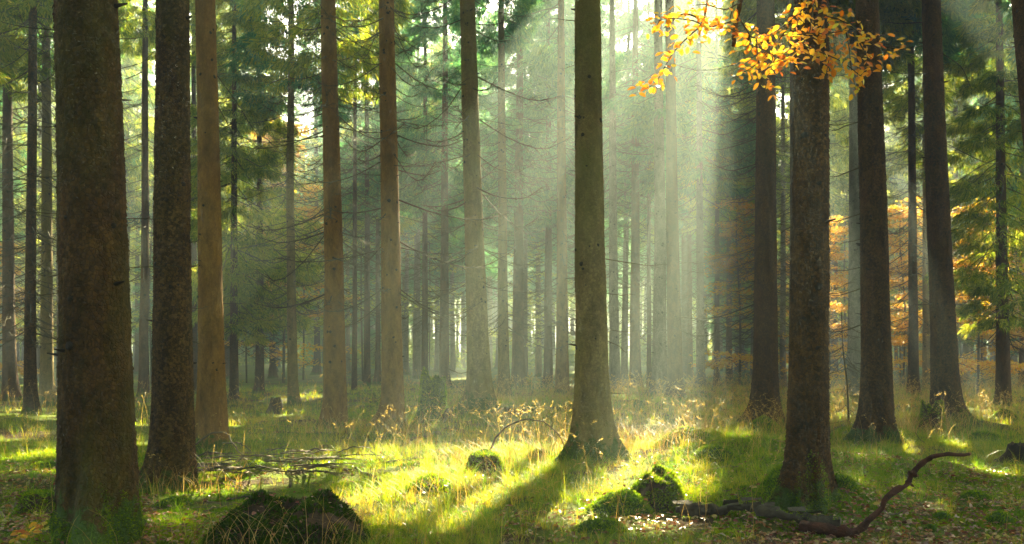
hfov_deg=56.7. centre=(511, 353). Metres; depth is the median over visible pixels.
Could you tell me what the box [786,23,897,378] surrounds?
spruce tree
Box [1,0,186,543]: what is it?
spruce tree
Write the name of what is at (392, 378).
spruce tree
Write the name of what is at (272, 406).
tree stump
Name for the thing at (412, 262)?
spruce tree
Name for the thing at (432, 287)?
leafy tree
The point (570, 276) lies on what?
spruce tree
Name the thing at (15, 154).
spruce tree
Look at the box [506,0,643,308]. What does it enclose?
spruce tree
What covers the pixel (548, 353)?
spruce tree
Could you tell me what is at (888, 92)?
spruce tree
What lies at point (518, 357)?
spruce tree
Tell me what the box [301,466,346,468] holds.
fallen branch
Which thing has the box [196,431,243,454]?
fallen branch
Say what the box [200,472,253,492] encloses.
fallen branch
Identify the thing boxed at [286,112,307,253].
spruce tree
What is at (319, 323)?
leafy tree
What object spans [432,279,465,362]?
spruce tree
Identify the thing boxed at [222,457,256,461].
fallen branch
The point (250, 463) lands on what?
moss cushion
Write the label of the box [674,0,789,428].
spruce tree
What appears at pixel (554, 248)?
spruce tree
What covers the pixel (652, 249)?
spruce tree
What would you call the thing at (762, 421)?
mossy mound
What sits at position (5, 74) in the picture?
spruce tree
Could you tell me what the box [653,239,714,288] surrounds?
spruce tree
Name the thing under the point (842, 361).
spruce tree
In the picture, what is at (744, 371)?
spruce tree
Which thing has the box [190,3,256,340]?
spruce tree
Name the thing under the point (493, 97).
spruce tree
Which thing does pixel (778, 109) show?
spruce tree
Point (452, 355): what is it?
spruce tree
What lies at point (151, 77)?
sky
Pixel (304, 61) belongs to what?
spruce tree
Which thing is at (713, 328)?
spruce tree
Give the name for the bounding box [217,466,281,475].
fallen branch
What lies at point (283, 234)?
spruce tree
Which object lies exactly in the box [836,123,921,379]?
leafy tree
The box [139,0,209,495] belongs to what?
spruce tree
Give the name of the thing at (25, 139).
spruce tree
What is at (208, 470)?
fallen branch
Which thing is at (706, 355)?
spruce tree
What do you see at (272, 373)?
spruce tree
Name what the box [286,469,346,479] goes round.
fallen branch
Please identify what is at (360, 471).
fallen branch
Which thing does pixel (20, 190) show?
spruce tree
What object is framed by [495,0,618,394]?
spruce tree
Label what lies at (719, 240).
spruce tree
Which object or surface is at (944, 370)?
spruce tree
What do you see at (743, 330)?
spruce tree
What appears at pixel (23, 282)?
spruce tree
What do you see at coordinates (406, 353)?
spruce tree
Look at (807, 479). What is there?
spruce tree
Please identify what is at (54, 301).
spruce tree
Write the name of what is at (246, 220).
leafy tree
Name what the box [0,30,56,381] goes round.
spruce tree
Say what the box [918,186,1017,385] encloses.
leafy tree
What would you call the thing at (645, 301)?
spruce tree
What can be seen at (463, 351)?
spruce tree
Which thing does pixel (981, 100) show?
spruce tree
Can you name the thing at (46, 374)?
spruce tree
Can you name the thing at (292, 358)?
spruce tree
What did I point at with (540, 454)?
moss cushion
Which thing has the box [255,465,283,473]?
fallen branch
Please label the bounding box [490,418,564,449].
fallen branch
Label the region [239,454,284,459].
fallen branch
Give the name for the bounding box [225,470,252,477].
fallen branch
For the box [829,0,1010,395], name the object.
spruce tree
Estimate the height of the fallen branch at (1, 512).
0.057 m
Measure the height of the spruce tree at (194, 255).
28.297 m
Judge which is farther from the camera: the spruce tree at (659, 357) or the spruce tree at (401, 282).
the spruce tree at (401, 282)
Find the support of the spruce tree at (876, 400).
on the ground at (543, 533)
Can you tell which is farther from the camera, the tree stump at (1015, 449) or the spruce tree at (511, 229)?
the spruce tree at (511, 229)
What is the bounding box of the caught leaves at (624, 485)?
[582,462,715,512]
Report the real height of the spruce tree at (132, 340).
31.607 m
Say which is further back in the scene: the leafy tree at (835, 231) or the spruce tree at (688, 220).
the spruce tree at (688, 220)
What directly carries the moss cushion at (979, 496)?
on the ground at (543, 533)
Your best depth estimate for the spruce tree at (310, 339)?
85.43 m
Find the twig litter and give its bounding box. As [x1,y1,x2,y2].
[0,437,1023,543]
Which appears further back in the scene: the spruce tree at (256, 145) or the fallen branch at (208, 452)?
the spruce tree at (256, 145)
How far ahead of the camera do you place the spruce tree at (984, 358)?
75.16 m
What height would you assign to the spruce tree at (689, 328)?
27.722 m
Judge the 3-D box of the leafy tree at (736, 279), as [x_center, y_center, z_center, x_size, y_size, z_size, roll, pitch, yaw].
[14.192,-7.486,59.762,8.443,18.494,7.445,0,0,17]
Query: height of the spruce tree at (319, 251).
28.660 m
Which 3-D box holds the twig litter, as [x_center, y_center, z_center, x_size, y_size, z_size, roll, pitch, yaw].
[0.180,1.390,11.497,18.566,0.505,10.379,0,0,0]
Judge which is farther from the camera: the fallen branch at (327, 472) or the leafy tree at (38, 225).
the leafy tree at (38, 225)
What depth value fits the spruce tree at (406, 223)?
45.91 m
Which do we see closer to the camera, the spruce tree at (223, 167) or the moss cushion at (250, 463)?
the moss cushion at (250, 463)
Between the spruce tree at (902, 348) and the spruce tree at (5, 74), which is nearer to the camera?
the spruce tree at (5, 74)
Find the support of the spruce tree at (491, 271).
on the ground at (543, 533)
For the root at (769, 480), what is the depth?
9.37 m
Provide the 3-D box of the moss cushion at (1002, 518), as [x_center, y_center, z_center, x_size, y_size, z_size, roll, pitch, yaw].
[4.379,1.528,8.504,0.406,0.257,0.300,0,0,0]
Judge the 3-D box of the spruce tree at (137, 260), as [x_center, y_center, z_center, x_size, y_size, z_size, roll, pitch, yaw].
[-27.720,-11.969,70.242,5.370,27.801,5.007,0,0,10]
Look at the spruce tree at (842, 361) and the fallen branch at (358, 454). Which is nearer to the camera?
the fallen branch at (358, 454)
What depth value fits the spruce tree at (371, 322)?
79.89 m
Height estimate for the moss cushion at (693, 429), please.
0.477 m
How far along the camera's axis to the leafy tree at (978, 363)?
34.00 m
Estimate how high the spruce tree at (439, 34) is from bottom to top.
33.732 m
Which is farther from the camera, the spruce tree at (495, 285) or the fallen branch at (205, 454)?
the spruce tree at (495, 285)
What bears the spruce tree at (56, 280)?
on the ground at (543, 533)
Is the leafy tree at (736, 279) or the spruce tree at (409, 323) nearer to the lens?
the leafy tree at (736, 279)
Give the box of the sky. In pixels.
[24,0,987,351]
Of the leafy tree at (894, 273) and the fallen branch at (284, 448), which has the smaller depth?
the fallen branch at (284, 448)
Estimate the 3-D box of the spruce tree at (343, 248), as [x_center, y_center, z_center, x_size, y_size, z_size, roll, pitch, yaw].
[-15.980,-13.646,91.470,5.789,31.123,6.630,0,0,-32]
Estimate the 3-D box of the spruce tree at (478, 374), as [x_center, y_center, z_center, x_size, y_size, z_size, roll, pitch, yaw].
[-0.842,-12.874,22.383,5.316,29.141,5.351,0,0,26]
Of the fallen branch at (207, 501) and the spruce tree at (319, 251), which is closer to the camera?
the fallen branch at (207, 501)
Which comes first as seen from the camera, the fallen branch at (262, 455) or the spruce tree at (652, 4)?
the fallen branch at (262, 455)
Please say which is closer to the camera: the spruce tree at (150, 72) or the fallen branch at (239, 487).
the fallen branch at (239, 487)
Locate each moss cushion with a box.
[154,494,193,507]
[232,459,272,469]
[522,448,552,459]
[650,426,711,448]
[684,443,739,464]
[924,523,940,531]
[931,510,953,520]
[957,490,995,502]
[963,431,1005,440]
[984,509,1016,525]
[990,408,1021,424]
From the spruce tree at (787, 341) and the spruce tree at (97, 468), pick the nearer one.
the spruce tree at (97, 468)
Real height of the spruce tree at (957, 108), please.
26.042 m
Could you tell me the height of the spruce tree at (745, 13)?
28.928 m
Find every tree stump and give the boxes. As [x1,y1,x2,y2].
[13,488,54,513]
[264,396,283,413]
[410,366,447,423]
[437,405,455,422]
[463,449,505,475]
[915,399,948,434]
[993,441,1023,464]
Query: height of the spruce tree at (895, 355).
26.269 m
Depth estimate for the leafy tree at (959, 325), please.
43.83 m
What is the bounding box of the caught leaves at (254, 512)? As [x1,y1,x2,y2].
[146,488,399,540]
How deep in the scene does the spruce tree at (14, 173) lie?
71.88 m
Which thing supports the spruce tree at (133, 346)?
on the ground at (543, 533)
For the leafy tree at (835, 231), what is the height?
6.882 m
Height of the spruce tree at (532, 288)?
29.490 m
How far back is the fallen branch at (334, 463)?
10.85 m
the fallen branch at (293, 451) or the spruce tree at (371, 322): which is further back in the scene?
the spruce tree at (371, 322)
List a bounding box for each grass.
[0,367,1023,543]
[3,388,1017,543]
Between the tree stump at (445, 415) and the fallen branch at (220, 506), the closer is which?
the fallen branch at (220, 506)
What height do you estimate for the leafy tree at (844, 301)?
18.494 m
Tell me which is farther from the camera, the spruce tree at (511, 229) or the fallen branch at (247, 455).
the spruce tree at (511, 229)
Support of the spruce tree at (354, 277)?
on the ground at (543, 533)
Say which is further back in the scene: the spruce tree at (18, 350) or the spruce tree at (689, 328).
the spruce tree at (18, 350)
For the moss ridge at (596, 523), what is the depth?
8.04 m
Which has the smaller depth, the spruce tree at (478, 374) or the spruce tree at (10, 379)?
the spruce tree at (478, 374)
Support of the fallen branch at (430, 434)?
on the ground at (543, 533)
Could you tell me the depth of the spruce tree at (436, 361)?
77.00 m
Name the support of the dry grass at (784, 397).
on the ground at (543, 533)
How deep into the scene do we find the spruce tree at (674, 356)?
30.84 m
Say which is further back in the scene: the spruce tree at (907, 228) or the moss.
the spruce tree at (907, 228)
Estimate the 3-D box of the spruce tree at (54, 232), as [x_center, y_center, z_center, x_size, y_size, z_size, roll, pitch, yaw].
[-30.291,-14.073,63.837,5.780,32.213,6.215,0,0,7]
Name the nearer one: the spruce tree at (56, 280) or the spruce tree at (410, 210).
the spruce tree at (56, 280)
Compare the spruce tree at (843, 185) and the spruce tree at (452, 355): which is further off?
the spruce tree at (452, 355)
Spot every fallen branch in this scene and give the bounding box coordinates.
[0,511,31,522]
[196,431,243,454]
[197,451,221,455]
[197,454,326,465]
[198,465,243,470]
[198,466,240,474]
[198,469,223,471]
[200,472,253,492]
[202,481,282,494]
[203,452,316,460]
[203,455,251,459]
[203,501,245,511]
[204,500,232,506]
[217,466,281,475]
[219,455,279,458]
[222,442,250,451]
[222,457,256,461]
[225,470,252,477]
[226,495,250,500]
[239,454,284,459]
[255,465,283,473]
[260,470,313,475]
[267,446,306,452]
[270,452,323,466]
[280,450,309,455]
[284,451,340,460]
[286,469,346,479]
[288,465,339,468]
[293,463,329,469]
[299,454,360,469]
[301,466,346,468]
[309,466,341,475]
[331,465,385,481]
[336,454,385,460]
[339,446,370,451]
[378,451,458,462]
[407,426,457,440]
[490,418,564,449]
[672,452,971,537]
[841,523,941,540]
[883,503,921,516]
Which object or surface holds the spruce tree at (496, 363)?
on the ground at (543, 533)
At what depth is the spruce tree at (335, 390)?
20.13 m
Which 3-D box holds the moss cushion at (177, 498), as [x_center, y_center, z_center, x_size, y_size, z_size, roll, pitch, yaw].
[-3.421,1.550,9.602,0.550,0.238,0.413,0,0,0]
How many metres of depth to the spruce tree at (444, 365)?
39.83 m
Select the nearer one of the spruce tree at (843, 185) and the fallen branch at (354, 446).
the fallen branch at (354, 446)
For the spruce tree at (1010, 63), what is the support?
on the ground at (543, 533)
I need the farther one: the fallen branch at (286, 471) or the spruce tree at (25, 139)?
the spruce tree at (25, 139)
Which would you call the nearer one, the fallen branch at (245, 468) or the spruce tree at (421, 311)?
the fallen branch at (245, 468)
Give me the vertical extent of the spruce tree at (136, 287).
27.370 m
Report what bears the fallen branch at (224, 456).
on the ground at (543, 533)
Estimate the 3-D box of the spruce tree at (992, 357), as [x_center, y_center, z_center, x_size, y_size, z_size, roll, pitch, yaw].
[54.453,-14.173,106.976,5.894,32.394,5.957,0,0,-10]
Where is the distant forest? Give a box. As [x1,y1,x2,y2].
[0,151,1018,369]
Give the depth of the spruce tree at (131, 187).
44.20 m
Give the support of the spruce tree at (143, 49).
on the ground at (543, 533)
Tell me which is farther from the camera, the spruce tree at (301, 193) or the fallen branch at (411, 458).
the spruce tree at (301, 193)
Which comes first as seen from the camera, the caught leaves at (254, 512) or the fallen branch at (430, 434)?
the caught leaves at (254, 512)
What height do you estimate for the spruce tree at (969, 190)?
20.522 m
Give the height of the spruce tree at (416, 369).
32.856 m
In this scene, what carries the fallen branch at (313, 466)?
on the ground at (543, 533)
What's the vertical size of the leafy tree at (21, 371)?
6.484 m
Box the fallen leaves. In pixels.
[0,406,1023,543]
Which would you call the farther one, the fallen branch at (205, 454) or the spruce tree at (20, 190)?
the spruce tree at (20, 190)
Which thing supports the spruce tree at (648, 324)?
on the ground at (543, 533)
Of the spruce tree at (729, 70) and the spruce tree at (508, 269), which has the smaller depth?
the spruce tree at (729, 70)
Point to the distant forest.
(459, 355)
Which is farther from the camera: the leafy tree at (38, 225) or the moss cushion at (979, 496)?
the leafy tree at (38, 225)
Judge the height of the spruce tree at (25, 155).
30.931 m
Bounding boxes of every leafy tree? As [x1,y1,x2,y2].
[0,156,55,346]
[0,242,39,379]
[125,124,153,384]
[218,82,311,382]
[224,114,363,382]
[266,136,350,379]
[307,80,434,380]
[380,159,465,374]
[488,191,556,346]
[689,190,787,386]
[692,100,788,320]
[777,207,846,364]
[778,213,848,388]
[779,81,921,378]
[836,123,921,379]
[887,197,926,387]
[892,202,975,366]
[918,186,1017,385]
[921,198,1023,395]
[948,89,1022,384]
[974,218,1023,387]
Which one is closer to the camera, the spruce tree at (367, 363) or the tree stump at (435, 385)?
the tree stump at (435, 385)
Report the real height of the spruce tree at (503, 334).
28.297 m
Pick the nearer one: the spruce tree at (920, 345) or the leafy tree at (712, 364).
the leafy tree at (712, 364)
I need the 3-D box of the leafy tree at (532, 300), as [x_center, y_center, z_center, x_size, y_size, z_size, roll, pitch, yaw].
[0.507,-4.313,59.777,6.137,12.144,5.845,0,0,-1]
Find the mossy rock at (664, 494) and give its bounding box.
[630,463,686,513]
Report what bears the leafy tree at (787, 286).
on the ground at (543, 533)
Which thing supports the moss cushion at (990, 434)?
on the ground at (543, 533)
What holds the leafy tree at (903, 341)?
on the ground at (543, 533)
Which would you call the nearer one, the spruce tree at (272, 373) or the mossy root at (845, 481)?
the mossy root at (845, 481)
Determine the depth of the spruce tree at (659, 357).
32.85 m
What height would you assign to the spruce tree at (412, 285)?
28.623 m
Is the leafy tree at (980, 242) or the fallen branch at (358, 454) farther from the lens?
the leafy tree at (980, 242)
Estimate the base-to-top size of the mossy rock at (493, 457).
0.440 m
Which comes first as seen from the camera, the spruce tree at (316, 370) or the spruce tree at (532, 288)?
the spruce tree at (316, 370)
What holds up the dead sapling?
on the ground at (543, 533)
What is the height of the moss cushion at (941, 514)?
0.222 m
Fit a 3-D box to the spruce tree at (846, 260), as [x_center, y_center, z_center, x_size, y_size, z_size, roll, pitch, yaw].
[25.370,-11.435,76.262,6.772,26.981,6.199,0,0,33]
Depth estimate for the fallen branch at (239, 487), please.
10.73 m
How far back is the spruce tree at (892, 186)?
54.92 m
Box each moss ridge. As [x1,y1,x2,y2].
[569,516,629,533]
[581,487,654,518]
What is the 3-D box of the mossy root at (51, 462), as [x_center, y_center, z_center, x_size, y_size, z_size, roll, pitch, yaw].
[-6.223,1.572,12.594,0.719,0.325,0.511,0,0,0]
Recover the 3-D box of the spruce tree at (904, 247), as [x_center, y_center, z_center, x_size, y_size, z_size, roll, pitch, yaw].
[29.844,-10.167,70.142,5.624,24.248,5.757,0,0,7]
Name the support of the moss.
on the ground at (543, 533)
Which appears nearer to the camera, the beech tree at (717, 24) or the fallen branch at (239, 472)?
the beech tree at (717, 24)
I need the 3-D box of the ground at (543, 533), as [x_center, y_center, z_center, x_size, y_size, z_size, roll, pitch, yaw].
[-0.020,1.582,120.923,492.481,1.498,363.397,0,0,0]
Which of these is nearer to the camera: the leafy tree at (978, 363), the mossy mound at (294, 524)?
the mossy mound at (294, 524)
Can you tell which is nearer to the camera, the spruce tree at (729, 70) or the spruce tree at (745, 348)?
the spruce tree at (729, 70)
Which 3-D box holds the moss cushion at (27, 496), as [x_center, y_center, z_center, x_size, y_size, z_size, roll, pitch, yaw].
[-4.610,1.492,9.158,0.499,0.379,0.561,0,0,-27]
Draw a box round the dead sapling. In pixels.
[829,311,892,427]
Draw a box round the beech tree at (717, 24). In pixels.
[628,0,912,100]
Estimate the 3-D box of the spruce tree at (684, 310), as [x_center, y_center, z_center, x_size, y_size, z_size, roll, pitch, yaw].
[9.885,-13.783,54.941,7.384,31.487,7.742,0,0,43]
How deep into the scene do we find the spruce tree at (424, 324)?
41.85 m
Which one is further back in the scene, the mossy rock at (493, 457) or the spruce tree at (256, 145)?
the spruce tree at (256, 145)
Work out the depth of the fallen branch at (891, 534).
7.93 m
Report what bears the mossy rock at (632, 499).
on the ground at (543, 533)
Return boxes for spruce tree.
[0,0,50,100]
[0,0,131,393]
[0,0,141,407]
[0,0,144,414]
[0,3,57,400]
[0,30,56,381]
[0,31,25,368]
[0,48,37,380]
[0,67,27,185]
[0,82,26,197]
[0,84,37,375]
[0,90,25,312]
[0,105,55,349]
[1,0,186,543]
[1,85,55,273]
[18,127,55,344]
[19,112,37,366]
[22,38,55,319]
[51,0,154,318]
[118,0,195,396]
[119,0,155,340]
[120,36,153,268]
[123,4,153,373]
[129,0,252,393]
[130,240,140,342]
[131,175,197,347]
[131,283,134,362]
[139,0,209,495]
[152,0,323,402]
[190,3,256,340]
[190,6,278,378]
[190,47,238,353]
[191,0,266,452]
[191,1,324,393]
[219,0,376,406]
[224,0,420,430]
[233,0,422,391]
[244,50,317,378]
[247,46,283,374]
[261,71,285,372]
[264,287,286,366]
[273,0,512,430]
[277,0,422,390]
[286,0,358,374]
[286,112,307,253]
[296,127,312,344]
[297,46,345,368]
[308,95,323,367]
[313,1,429,385]
[317,5,428,383]
[319,87,373,347]
[320,86,380,373]
[320,126,380,370]
[339,3,450,332]
[358,0,486,382]
[358,216,428,341]
[362,29,438,374]
[370,1,461,378]
[370,24,430,354]
[370,253,413,301]
[370,308,412,340]
[394,0,571,413]
[396,0,511,388]
[401,269,434,295]
[409,275,434,349]
[410,42,463,371]
[427,3,525,347]
[427,20,442,350]
[428,84,492,374]
[430,0,572,396]
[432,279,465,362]
[438,58,508,351]
[449,279,465,367]
[457,0,574,387]
[462,50,513,372]
[482,4,556,377]
[486,258,512,370]
[490,40,508,368]
[493,109,512,288]
[494,15,573,376]
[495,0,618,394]
[506,0,607,385]
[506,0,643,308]
[526,2,623,344]
[528,234,556,365]
[528,243,573,301]
[536,0,681,392]
[543,0,623,339]
[552,0,667,464]
[552,0,695,387]
[567,220,621,288]
[567,233,618,282]
[570,0,696,388]
[602,0,692,396]
[603,0,709,388]
[606,77,653,372]
[607,232,629,311]
[620,0,711,349]
[622,217,646,350]
[622,228,695,334]
[625,0,784,388]
[630,0,724,379]
[641,0,732,379]
[646,0,789,387]
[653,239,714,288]
[664,0,688,401]
[671,3,854,354]
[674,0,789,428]
[679,0,789,382]
[692,277,714,365]
[693,1,779,373]
[700,0,847,361]
[704,212,788,377]
[704,266,722,370]
[704,279,750,371]
[706,284,726,359]
[709,0,890,379]
[711,106,778,372]
[712,8,848,388]
[734,90,789,339]
[744,294,748,368]
[763,0,854,516]
[775,0,952,397]
[777,10,848,332]
[777,236,789,346]
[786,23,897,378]
[786,159,847,339]
[829,0,908,444]
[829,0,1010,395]
[829,135,847,370]
[830,84,848,291]
[831,81,922,343]
[844,13,1017,390]
[885,0,996,423]
[885,55,922,378]
[885,76,920,371]
[889,57,922,344]
[889,227,922,346]
[893,148,898,370]
[900,0,1018,381]
[906,44,1009,384]
[922,0,1023,406]
[950,1,1008,370]
[950,3,1023,386]
[958,100,992,373]
[979,1,1017,372]
[987,144,1019,354]
[990,339,993,361]
[993,2,1015,66]
[1004,55,1016,70]
[1010,0,1023,148]
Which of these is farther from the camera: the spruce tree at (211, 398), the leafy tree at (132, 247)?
the leafy tree at (132, 247)
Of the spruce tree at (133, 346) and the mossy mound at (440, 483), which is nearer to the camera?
the mossy mound at (440, 483)
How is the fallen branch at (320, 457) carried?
on the ground at (543, 533)
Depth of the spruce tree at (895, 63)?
31.80 m
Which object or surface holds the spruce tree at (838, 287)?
on the ground at (543, 533)
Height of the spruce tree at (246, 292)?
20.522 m
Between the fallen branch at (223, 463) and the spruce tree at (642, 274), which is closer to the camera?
the fallen branch at (223, 463)
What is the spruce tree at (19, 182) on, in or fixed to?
on the ground at (543, 533)
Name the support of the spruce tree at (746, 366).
on the ground at (543, 533)
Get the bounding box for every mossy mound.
[201,488,374,543]
[400,472,458,494]
[745,414,782,432]
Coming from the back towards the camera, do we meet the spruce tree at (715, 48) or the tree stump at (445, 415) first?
the spruce tree at (715, 48)
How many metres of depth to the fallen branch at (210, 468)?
10.55 m
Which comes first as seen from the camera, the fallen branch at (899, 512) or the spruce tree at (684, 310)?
the fallen branch at (899, 512)
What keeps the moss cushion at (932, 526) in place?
on the ground at (543, 533)
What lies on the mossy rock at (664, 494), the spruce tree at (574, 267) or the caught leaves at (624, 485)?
the caught leaves at (624, 485)
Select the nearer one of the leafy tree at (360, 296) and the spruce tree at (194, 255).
the spruce tree at (194, 255)
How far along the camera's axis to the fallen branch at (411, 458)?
13.74 m
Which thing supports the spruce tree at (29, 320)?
on the ground at (543, 533)
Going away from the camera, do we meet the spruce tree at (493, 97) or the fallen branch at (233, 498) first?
the fallen branch at (233, 498)
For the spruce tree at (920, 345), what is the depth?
78.39 m
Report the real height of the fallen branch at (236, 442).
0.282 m
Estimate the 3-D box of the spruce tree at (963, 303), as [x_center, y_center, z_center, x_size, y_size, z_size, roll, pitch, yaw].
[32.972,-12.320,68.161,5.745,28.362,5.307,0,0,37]
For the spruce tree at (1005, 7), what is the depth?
25.74 m
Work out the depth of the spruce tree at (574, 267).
79.59 m
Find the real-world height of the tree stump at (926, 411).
0.854 m
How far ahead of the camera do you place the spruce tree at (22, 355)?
86.16 m
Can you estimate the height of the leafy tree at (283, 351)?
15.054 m
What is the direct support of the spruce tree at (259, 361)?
on the ground at (543, 533)
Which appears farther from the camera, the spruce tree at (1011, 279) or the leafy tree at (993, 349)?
the spruce tree at (1011, 279)
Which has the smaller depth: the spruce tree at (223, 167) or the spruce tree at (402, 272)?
the spruce tree at (223, 167)
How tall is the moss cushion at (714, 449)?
0.417 m
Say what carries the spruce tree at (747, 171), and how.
on the ground at (543, 533)
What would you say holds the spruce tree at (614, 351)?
on the ground at (543, 533)
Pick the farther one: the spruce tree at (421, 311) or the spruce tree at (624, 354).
the spruce tree at (421, 311)
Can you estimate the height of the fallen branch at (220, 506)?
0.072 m
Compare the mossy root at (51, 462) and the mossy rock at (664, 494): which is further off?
the mossy root at (51, 462)
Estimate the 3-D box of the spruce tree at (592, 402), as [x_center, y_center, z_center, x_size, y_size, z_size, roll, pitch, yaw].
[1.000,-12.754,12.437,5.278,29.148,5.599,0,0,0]
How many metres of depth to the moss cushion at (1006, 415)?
21.39 m
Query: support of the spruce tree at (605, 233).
on the ground at (543, 533)
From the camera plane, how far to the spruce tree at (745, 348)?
81.68 m
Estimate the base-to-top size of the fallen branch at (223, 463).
0.369 m
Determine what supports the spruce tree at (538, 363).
on the ground at (543, 533)
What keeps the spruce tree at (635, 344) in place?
on the ground at (543, 533)
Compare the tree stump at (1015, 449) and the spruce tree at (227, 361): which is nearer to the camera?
the tree stump at (1015, 449)
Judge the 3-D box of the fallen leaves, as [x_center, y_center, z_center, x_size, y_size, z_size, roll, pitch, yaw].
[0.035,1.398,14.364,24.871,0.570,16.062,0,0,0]
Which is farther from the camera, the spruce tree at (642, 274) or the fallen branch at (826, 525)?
the spruce tree at (642, 274)
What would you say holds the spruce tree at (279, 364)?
on the ground at (543, 533)
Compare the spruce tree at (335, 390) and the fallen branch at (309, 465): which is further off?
the spruce tree at (335, 390)
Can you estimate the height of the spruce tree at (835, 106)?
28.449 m
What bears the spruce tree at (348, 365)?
on the ground at (543, 533)
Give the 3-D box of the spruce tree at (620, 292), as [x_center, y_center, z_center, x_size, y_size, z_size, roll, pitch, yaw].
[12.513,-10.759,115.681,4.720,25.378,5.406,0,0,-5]
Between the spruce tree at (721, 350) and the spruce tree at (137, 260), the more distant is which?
the spruce tree at (721, 350)
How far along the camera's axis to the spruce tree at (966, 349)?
54.33 m
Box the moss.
[0,424,1023,543]
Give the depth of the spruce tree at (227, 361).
60.37 m
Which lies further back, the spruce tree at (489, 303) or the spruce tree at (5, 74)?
the spruce tree at (489, 303)
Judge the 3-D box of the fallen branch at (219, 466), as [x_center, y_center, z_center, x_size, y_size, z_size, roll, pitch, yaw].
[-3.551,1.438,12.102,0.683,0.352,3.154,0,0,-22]
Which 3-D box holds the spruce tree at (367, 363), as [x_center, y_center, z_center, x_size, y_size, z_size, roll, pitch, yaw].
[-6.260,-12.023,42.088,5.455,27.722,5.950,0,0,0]
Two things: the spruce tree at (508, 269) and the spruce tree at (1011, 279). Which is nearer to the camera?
the spruce tree at (1011, 279)
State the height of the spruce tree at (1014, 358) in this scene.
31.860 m
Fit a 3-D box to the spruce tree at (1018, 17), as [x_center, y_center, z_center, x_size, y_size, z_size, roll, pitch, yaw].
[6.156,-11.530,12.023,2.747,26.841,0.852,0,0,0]
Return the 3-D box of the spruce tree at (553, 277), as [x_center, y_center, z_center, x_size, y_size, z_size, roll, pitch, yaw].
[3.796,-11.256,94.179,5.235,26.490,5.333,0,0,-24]
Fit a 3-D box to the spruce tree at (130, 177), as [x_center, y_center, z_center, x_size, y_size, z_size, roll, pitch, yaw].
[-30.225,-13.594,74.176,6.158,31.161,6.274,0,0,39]
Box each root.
[26,460,55,469]
[754,465,781,495]
[834,472,863,494]
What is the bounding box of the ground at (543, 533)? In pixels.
[0,358,1023,543]
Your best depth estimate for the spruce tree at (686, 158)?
37.88 m
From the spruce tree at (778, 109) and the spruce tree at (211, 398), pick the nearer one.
the spruce tree at (211, 398)

